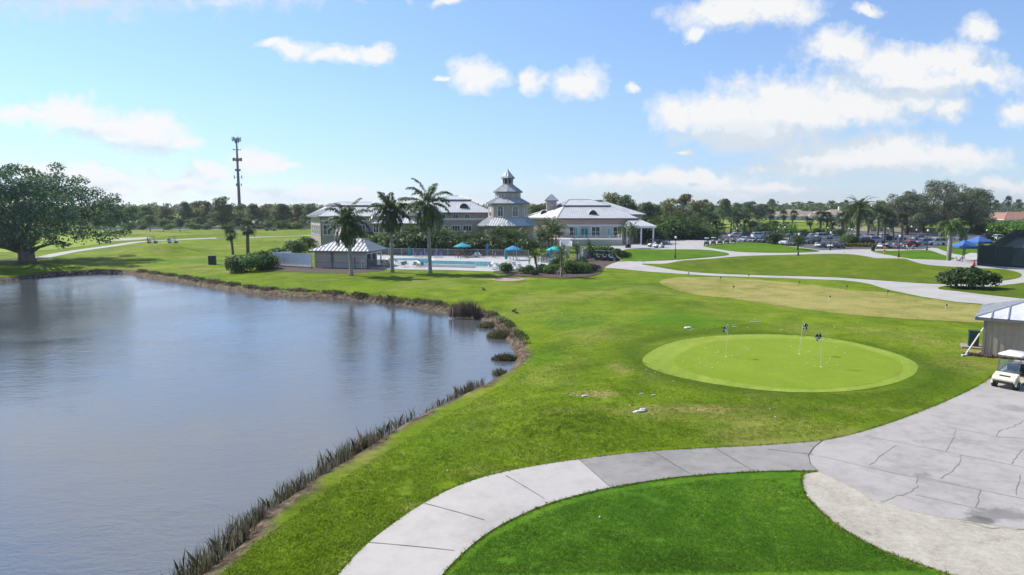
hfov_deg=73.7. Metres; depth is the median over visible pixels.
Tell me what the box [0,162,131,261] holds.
fig tree
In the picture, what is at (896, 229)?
boundary wall
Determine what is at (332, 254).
pool house
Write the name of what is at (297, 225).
shrub
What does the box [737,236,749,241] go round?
parked car
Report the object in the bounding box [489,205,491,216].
window
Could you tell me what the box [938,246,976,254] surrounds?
lawn
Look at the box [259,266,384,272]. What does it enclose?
planting bed
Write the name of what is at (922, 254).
lawn
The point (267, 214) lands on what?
oak tree
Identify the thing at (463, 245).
parasol
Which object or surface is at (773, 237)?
shrub
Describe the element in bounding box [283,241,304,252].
shrub
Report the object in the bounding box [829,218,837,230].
cabbage palm
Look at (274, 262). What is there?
shrub
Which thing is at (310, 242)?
shrub
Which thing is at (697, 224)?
areca palm
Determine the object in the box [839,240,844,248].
golf cart
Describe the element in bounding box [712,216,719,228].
cabbage palm
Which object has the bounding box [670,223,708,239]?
shrub
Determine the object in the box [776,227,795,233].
shrub
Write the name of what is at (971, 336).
door
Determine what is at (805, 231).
shrub
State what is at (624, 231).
pygmy date palm
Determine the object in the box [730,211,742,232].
cabbage palm
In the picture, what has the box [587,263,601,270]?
shrub
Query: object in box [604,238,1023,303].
driveway
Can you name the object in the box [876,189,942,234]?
oak tree
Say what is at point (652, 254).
lawn
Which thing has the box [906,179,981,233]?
oak tree
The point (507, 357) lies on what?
reed clump
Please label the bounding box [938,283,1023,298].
lawn
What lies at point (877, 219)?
cabbage palm
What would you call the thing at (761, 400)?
grass
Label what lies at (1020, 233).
tennis fence
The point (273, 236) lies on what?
cart path
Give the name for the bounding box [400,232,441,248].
shrub
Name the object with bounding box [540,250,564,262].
pool fence
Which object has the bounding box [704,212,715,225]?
cabbage palm
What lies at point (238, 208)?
oak tree
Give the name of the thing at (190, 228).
road wall
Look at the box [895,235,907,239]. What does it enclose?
parked car
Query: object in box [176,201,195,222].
broadleaf tree
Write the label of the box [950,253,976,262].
canopy slab
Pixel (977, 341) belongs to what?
door
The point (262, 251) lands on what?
shrub
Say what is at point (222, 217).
oak tree
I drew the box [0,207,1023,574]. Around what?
ground
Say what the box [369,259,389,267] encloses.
pool fence
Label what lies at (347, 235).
royal palm
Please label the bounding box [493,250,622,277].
planting bed
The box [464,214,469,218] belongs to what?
window
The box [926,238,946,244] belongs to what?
parked car
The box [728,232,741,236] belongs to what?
parked car
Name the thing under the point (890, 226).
oak tree
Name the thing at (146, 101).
sky
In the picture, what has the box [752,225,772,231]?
shrub
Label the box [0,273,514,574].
water
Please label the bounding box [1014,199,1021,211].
cabbage palm
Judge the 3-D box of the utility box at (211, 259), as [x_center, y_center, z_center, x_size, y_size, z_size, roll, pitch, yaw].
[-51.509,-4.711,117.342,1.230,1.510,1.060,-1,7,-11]
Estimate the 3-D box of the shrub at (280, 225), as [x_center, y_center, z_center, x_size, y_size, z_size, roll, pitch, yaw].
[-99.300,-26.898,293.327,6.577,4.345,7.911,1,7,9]
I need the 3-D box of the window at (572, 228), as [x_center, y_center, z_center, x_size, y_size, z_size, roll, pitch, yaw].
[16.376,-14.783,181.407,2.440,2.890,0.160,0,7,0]
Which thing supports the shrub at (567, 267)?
on the planting bed at (602, 264)
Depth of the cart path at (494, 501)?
22.21 m
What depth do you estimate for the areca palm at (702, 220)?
220.51 m
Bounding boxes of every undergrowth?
[99,217,310,226]
[703,218,796,233]
[816,218,1023,230]
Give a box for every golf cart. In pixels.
[147,236,157,242]
[167,236,177,242]
[594,250,605,260]
[600,250,613,260]
[606,251,619,260]
[647,239,657,246]
[654,240,664,247]
[814,240,820,247]
[821,241,826,247]
[833,240,838,247]
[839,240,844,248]
[876,240,883,248]
[883,240,890,248]
[891,240,897,248]
[991,350,1023,390]
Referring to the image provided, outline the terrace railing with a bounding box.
[571,234,622,238]
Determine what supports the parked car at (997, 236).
on the ground at (562, 313)
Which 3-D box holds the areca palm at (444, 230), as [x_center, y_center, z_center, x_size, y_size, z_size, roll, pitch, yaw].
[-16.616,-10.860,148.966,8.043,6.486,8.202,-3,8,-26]
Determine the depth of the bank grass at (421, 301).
80.46 m
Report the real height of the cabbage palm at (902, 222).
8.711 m
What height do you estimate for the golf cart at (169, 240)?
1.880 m
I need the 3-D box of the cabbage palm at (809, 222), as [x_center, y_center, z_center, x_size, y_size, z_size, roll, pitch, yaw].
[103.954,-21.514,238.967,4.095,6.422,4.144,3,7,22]
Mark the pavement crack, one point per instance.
(952, 470)
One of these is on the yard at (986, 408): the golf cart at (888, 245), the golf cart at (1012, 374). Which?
the golf cart at (1012, 374)
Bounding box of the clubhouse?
[307,170,655,245]
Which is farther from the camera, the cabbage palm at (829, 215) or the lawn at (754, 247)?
the cabbage palm at (829, 215)
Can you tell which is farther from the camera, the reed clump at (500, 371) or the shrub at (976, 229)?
the shrub at (976, 229)
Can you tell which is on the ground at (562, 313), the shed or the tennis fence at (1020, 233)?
the shed
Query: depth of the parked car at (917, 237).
199.99 m
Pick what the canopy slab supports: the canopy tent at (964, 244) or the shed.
the canopy tent at (964, 244)
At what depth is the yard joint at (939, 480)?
25.31 m
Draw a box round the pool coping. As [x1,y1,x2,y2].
[386,258,494,266]
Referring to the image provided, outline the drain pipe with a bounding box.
[961,328,982,355]
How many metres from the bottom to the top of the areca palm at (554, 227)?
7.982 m
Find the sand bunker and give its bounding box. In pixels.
[111,237,148,240]
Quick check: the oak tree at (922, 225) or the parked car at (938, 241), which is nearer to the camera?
the parked car at (938, 241)
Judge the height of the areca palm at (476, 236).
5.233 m
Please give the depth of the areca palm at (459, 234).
151.93 m
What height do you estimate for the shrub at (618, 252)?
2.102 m
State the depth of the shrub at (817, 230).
212.40 m
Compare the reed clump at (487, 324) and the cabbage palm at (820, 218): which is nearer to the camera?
the reed clump at (487, 324)
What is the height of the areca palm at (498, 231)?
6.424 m
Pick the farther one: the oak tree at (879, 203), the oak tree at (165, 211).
the oak tree at (165, 211)
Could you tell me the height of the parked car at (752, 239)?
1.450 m
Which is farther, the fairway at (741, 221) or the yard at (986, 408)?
the fairway at (741, 221)
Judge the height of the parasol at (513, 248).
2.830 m
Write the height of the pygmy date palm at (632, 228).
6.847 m
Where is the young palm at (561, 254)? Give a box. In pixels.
[551,244,572,276]
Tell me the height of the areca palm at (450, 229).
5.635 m
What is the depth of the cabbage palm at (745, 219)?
232.47 m
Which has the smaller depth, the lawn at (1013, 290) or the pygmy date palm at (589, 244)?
the lawn at (1013, 290)
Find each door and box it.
[581,227,587,237]
[969,333,973,344]
[974,334,978,344]
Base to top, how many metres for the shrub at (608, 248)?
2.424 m
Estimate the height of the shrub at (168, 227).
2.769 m
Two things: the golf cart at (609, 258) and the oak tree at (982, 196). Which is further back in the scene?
the oak tree at (982, 196)
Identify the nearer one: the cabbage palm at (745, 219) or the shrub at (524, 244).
the shrub at (524, 244)
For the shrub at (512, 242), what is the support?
on the ground at (562, 313)
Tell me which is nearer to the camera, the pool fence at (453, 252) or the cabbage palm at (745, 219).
the pool fence at (453, 252)
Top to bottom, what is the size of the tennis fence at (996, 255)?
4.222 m
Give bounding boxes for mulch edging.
[963,352,993,357]
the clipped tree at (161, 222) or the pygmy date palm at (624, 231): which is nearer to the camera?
the pygmy date palm at (624, 231)
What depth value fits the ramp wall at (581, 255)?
131.35 m
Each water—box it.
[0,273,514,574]
[389,258,490,265]
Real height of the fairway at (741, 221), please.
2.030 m
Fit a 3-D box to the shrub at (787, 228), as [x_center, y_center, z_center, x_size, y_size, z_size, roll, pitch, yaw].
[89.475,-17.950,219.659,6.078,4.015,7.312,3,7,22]
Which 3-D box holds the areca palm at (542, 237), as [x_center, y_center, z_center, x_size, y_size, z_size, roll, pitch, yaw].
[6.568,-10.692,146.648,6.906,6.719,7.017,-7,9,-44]
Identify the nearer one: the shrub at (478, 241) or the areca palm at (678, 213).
the shrub at (478, 241)
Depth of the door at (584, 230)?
181.34 m
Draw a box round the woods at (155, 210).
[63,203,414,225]
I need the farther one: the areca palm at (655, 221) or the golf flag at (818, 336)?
the areca palm at (655, 221)
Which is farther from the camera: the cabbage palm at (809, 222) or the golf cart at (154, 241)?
the cabbage palm at (809, 222)
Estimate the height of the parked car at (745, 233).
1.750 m
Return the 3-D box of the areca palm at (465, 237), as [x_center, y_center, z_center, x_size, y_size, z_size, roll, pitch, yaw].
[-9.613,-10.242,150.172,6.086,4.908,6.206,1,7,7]
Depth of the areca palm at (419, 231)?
149.74 m
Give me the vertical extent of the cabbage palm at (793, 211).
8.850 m
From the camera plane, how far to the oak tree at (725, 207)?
345.96 m
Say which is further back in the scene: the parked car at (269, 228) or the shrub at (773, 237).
the parked car at (269, 228)
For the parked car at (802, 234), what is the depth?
209.76 m
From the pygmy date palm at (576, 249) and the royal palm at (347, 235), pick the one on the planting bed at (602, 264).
the pygmy date palm at (576, 249)
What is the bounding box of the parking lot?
[673,231,1006,249]
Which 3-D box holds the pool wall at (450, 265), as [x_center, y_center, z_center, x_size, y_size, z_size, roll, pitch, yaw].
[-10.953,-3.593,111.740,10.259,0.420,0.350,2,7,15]
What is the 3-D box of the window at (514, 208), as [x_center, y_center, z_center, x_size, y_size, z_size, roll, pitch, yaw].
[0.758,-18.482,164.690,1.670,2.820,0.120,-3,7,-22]
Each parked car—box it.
[264,227,276,230]
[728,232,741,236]
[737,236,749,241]
[740,232,750,236]
[747,237,758,241]
[751,232,762,236]
[757,236,766,242]
[779,238,790,244]
[794,233,808,237]
[802,237,814,243]
[811,236,820,242]
[814,233,829,238]
[828,234,840,238]
[859,237,874,242]
[867,236,883,242]
[879,233,891,238]
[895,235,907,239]
[898,241,920,246]
[910,235,928,239]
[916,238,932,244]
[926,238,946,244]
[953,234,967,239]
[981,234,994,240]
[990,234,1003,239]
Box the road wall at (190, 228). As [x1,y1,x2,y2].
[86,227,310,228]
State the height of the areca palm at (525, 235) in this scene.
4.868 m
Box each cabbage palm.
[223,228,238,254]
[237,219,257,254]
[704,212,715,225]
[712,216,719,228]
[726,213,735,233]
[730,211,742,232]
[742,213,751,231]
[747,220,758,231]
[753,212,762,220]
[764,209,776,225]
[779,209,788,225]
[789,209,798,225]
[804,218,813,231]
[812,211,827,228]
[822,211,833,231]
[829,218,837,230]
[833,212,850,234]
[863,211,875,236]
[872,206,885,235]
[876,208,891,242]
[886,211,898,241]
[896,212,909,241]
[991,200,999,211]
[1003,195,1012,211]
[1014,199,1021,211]
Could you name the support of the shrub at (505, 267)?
on the planting bed at (602, 264)
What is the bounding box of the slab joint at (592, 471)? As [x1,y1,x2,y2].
[370,441,820,549]
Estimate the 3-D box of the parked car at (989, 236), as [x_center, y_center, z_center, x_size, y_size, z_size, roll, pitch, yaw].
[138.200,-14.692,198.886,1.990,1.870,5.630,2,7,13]
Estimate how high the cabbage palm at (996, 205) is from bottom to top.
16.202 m
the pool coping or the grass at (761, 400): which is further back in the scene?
the pool coping
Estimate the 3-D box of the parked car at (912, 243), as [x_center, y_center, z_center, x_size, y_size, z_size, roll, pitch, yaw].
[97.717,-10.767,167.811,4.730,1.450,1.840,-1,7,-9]
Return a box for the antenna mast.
[232,137,241,212]
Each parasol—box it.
[454,242,470,247]
[505,245,521,250]
[547,246,559,255]
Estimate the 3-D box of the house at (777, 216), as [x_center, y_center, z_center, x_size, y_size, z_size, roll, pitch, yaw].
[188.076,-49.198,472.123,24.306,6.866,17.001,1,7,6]
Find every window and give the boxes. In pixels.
[323,225,330,234]
[373,224,378,232]
[452,225,459,231]
[463,225,471,231]
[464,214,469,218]
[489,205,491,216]
[497,205,503,216]
[512,205,517,216]
[524,205,526,216]
[569,226,577,236]
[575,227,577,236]
[591,226,599,236]
[613,226,621,236]
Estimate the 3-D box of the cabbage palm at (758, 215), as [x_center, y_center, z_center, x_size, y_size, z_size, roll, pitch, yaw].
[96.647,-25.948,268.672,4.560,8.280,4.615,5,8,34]
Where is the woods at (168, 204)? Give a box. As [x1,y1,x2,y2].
[11,202,719,211]
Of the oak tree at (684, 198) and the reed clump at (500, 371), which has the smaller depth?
the reed clump at (500, 371)
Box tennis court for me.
[993,238,1023,266]
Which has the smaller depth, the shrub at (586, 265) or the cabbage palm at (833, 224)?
the shrub at (586, 265)
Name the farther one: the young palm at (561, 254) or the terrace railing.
the terrace railing
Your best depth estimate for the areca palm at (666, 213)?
213.01 m
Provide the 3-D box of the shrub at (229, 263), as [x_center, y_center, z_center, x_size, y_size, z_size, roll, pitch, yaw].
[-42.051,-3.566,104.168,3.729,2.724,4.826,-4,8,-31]
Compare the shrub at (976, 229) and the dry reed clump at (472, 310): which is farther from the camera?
the shrub at (976, 229)
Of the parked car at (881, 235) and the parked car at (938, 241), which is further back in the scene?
the parked car at (881, 235)
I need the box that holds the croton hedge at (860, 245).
[838,243,876,246]
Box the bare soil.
[492,277,523,280]
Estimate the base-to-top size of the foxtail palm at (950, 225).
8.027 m
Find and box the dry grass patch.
[660,277,983,322]
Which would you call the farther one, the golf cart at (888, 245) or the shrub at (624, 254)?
the golf cart at (888, 245)
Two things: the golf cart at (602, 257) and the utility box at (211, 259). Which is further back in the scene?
the golf cart at (602, 257)
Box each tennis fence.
[977,229,1016,259]
[977,245,1023,266]
[1017,230,1023,237]
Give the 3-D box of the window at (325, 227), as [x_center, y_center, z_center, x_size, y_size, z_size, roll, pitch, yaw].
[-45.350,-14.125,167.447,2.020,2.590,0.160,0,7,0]
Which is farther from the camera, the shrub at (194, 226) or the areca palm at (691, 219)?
the shrub at (194, 226)
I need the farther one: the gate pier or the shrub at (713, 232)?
the shrub at (713, 232)
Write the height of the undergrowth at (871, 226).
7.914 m
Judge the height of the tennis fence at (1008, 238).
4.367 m
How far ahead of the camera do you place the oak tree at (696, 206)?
255.26 m
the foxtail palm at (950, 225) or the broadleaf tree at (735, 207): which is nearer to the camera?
the foxtail palm at (950, 225)
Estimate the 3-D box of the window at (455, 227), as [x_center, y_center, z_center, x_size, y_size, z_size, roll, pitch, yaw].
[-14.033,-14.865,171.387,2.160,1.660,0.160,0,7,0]
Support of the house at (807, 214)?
on the ground at (562, 313)
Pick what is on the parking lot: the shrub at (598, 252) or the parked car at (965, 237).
the parked car at (965, 237)
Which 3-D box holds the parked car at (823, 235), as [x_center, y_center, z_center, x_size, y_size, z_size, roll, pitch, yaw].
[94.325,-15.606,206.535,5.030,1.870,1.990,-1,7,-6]
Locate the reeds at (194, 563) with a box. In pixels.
[161,377,485,574]
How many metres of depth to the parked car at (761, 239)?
185.54 m
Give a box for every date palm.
[525,248,544,268]
[571,241,582,259]
[583,238,596,258]
[617,223,630,247]
[626,222,641,247]
[840,195,877,242]
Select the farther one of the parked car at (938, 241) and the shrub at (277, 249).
the parked car at (938, 241)
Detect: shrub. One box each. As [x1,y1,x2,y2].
[122,221,137,229]
[138,225,146,229]
[161,224,177,229]
[182,223,201,229]
[201,224,211,229]
[220,224,234,229]
[223,255,242,272]
[230,254,266,271]
[245,251,280,268]
[251,253,271,269]
[253,250,279,268]
[262,221,274,227]
[267,247,292,252]
[272,220,288,228]
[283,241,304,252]
[284,239,308,252]
[291,222,304,228]
[296,236,318,250]
[365,232,389,242]
[368,234,385,244]
[379,235,425,248]
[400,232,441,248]
[415,233,457,246]
[426,236,452,248]
[445,238,475,249]
[465,236,504,248]
[468,237,489,248]
[480,237,509,249]
[490,237,522,249]
[498,262,513,272]
[515,239,539,252]
[517,265,534,273]
[529,268,540,274]
[536,264,545,272]
[541,263,559,273]
[548,257,565,265]
[559,260,576,272]
[562,260,589,272]
[574,258,588,263]
[577,261,592,271]
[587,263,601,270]
[589,245,605,256]
[600,246,613,255]
[611,248,621,257]
[620,250,631,257]
[636,227,670,243]
[648,216,691,236]
[652,222,675,238]
[669,221,699,238]
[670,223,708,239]
[700,225,722,238]
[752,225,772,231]
[764,232,790,243]
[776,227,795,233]
[782,226,798,233]
[799,229,813,234]
[809,227,825,233]
[826,228,847,235]
[838,233,853,242]
[840,235,859,243]
[970,224,986,233]
[981,220,1004,234]
[987,220,1013,235]
[1003,222,1023,232]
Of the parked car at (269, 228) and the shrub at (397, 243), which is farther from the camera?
the parked car at (269, 228)
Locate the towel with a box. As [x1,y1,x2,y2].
[633,408,645,412]
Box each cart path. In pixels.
[0,238,215,261]
[242,235,310,237]
[338,459,609,574]
[580,441,821,487]
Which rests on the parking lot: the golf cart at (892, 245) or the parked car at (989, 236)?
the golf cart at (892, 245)
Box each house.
[308,238,387,267]
[764,211,803,219]
[797,211,819,219]
[819,207,848,220]
[986,212,1004,222]
[993,212,1023,221]
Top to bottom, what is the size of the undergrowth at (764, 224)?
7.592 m
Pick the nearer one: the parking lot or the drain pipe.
the drain pipe
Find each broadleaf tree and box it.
[102,205,123,226]
[121,204,142,221]
[138,205,156,219]
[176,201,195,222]
[193,217,204,224]
[199,200,213,220]
[234,217,241,226]
[703,201,718,223]
[726,202,743,218]
[741,201,759,219]
[753,204,768,218]
[841,204,856,218]
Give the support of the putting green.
on the green collar
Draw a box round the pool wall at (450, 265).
[416,264,474,267]
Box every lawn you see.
[445,471,940,574]
[620,249,728,260]
[643,254,1020,283]
[703,242,818,252]
[873,250,954,259]
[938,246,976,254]
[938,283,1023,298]
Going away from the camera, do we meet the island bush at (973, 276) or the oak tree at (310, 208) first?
the island bush at (973, 276)
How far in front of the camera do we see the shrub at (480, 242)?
141.69 m
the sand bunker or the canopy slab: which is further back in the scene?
the sand bunker
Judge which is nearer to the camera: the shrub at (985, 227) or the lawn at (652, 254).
the lawn at (652, 254)
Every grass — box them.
[135,269,529,345]
[330,359,1014,574]
[559,320,974,440]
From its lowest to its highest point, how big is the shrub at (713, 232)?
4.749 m
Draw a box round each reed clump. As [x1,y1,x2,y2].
[448,296,482,317]
[476,321,496,327]
[485,327,510,338]
[490,351,517,360]
[491,366,507,375]
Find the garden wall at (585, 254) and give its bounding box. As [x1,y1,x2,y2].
[583,246,596,257]
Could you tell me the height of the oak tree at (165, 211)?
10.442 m
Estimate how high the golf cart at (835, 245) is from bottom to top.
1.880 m
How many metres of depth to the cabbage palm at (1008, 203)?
515.17 m
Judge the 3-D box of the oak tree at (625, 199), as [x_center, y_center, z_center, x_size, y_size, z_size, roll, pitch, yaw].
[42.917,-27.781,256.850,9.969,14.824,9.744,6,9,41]
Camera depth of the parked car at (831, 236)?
205.74 m
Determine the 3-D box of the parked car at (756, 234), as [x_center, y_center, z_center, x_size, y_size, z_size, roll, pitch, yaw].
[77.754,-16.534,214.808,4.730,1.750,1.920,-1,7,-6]
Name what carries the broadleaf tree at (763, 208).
on the ground at (562, 313)
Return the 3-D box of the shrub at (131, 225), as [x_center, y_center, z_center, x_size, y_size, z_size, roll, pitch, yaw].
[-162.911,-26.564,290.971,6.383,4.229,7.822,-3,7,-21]
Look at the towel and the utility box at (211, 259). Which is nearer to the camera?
the towel
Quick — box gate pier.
[566,246,569,257]
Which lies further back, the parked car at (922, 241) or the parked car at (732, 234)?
the parked car at (732, 234)
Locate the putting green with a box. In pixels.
[674,338,902,387]
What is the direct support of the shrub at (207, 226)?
on the ground at (562, 313)
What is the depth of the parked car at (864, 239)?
181.06 m
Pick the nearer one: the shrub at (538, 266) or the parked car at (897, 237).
the shrub at (538, 266)
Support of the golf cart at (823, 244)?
on the parking lot
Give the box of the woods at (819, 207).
[528,200,994,219]
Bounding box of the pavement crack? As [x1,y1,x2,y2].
[869,421,1022,529]
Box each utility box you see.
[208,255,216,264]
[960,329,981,349]
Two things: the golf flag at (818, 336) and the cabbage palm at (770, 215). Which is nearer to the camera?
the golf flag at (818, 336)
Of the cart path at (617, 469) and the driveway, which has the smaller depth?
the cart path at (617, 469)
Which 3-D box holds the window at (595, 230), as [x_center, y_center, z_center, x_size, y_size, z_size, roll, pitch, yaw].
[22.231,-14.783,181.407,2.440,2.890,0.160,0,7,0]
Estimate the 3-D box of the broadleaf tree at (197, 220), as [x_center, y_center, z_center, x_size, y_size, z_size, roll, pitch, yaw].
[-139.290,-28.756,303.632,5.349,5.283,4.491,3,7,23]
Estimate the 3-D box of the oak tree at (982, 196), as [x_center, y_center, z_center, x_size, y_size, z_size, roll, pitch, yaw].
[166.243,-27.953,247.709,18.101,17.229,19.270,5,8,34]
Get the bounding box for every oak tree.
[155,206,175,220]
[189,200,206,221]
[207,196,236,225]
[233,205,247,218]
[243,203,265,222]
[259,204,273,221]
[268,203,294,222]
[288,204,305,222]
[299,203,318,221]
[528,204,545,213]
[601,192,621,204]
[616,194,638,211]
[637,202,656,220]
[652,204,662,216]
[657,198,678,217]
[668,194,692,221]
[688,199,707,218]
[716,198,732,220]
[870,200,887,223]
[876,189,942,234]
[880,206,898,231]
[901,205,947,232]
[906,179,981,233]
[944,204,981,231]
[945,187,999,232]
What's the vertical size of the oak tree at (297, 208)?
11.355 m
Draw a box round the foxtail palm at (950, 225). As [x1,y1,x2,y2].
[935,218,969,260]
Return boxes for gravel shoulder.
[802,472,1023,574]
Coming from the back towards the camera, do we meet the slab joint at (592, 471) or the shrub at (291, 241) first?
the shrub at (291, 241)
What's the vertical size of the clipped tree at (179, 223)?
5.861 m
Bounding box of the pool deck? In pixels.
[368,255,552,271]
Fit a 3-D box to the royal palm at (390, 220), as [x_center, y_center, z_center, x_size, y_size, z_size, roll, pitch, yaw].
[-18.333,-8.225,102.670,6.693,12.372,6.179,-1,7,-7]
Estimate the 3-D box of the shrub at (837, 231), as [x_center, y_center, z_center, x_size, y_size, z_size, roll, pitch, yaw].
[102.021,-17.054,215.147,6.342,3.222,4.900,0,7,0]
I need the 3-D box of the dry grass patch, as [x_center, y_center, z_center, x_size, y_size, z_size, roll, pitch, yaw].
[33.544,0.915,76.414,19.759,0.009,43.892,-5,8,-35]
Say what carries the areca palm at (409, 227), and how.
on the ground at (562, 313)
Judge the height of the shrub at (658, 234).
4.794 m
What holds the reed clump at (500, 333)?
in the water at (148, 426)
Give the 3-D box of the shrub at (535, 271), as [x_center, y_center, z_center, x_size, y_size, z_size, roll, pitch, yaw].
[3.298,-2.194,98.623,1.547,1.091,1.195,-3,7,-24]
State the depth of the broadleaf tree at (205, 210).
316.82 m
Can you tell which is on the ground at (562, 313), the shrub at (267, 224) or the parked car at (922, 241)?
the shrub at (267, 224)
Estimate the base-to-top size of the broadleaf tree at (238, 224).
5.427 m
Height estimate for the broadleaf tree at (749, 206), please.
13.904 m
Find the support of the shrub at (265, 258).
on the ground at (562, 313)
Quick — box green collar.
[642,334,917,391]
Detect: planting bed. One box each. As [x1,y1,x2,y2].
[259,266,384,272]
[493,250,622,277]
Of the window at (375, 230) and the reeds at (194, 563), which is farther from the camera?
the window at (375, 230)
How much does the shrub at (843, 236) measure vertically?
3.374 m
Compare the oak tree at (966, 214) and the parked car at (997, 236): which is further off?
the oak tree at (966, 214)
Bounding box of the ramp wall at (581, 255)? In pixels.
[578,247,582,258]
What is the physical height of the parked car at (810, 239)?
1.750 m
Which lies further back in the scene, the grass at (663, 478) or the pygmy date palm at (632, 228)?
the pygmy date palm at (632, 228)
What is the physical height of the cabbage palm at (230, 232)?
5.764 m
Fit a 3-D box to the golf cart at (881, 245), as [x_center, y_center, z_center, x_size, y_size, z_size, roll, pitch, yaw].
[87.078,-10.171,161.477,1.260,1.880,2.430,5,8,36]
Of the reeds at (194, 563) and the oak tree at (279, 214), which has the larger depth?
the oak tree at (279, 214)
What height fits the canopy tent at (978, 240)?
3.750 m
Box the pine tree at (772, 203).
[767,198,776,208]
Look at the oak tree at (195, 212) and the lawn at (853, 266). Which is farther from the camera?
the oak tree at (195, 212)
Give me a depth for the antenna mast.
413.98 m
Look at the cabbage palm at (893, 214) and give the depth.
188.11 m
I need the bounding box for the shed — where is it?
[974,299,1023,360]
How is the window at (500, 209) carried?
in the clubhouse
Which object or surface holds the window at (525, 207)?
in the clubhouse
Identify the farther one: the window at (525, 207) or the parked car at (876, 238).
the parked car at (876, 238)
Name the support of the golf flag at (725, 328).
on the putting green
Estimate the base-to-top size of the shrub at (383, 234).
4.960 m
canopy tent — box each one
[952,240,977,260]
[965,236,992,252]
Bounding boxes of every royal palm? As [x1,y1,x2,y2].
[324,198,370,275]
[367,191,410,272]
[399,178,452,272]
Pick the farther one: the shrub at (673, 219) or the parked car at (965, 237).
the shrub at (673, 219)
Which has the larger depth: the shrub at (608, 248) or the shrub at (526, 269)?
the shrub at (608, 248)
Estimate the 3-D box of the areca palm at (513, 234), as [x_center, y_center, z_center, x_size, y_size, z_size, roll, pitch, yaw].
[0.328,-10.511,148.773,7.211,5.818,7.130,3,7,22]
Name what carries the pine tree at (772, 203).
on the ground at (562, 313)
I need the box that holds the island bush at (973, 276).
[935,265,1002,289]
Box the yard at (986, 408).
[808,360,1023,528]
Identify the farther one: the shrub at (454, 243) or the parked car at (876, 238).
the parked car at (876, 238)
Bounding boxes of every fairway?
[0,236,117,251]
[703,219,833,226]
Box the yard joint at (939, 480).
[822,426,1022,508]
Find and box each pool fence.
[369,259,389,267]
[377,248,528,256]
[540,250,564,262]
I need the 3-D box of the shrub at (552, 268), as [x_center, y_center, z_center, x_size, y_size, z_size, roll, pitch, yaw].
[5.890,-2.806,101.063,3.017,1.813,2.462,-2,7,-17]
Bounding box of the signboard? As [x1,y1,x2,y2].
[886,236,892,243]
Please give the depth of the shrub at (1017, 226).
223.09 m
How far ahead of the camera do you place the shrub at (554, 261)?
111.52 m
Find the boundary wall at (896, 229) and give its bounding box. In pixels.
[830,226,968,231]
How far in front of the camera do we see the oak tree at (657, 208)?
258.60 m
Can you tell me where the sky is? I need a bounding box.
[0,0,1023,206]
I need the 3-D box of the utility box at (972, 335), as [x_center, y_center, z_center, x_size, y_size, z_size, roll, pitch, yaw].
[32.811,3.700,48.557,1.420,1.330,1.450,4,8,28]
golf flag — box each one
[722,324,727,356]
[799,321,807,352]
[815,330,821,366]
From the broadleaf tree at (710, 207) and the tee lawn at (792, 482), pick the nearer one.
the tee lawn at (792, 482)
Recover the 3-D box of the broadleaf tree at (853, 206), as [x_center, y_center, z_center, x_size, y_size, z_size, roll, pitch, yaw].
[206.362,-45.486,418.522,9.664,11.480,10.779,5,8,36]
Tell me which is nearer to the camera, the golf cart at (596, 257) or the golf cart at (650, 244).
the golf cart at (596, 257)
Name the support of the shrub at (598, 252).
on the planting bed at (602, 264)
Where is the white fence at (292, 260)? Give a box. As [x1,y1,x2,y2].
[272,251,312,268]
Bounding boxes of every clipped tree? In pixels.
[140,215,157,231]
[158,219,167,231]
[173,218,184,227]
[786,235,807,249]
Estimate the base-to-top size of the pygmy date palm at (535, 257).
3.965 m
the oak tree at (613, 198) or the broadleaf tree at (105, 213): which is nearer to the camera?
the oak tree at (613, 198)
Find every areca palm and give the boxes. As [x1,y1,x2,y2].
[386,227,416,238]
[398,221,419,235]
[406,221,443,235]
[423,225,455,235]
[443,226,460,237]
[457,229,468,241]
[459,230,477,241]
[467,229,494,240]
[486,223,516,237]
[486,228,501,236]
[497,226,528,239]
[517,229,531,239]
[531,216,570,251]
[531,222,560,252]
[645,214,673,229]
[659,211,686,221]
[662,208,690,222]
[682,212,707,225]
[688,213,714,236]
[696,221,710,238]
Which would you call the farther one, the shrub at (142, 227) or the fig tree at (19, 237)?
the shrub at (142, 227)
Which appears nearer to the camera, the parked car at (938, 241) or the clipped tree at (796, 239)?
the clipped tree at (796, 239)
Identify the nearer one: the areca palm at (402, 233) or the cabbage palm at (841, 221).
the areca palm at (402, 233)
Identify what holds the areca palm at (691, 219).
on the ground at (562, 313)
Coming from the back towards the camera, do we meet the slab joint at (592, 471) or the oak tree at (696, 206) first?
the oak tree at (696, 206)

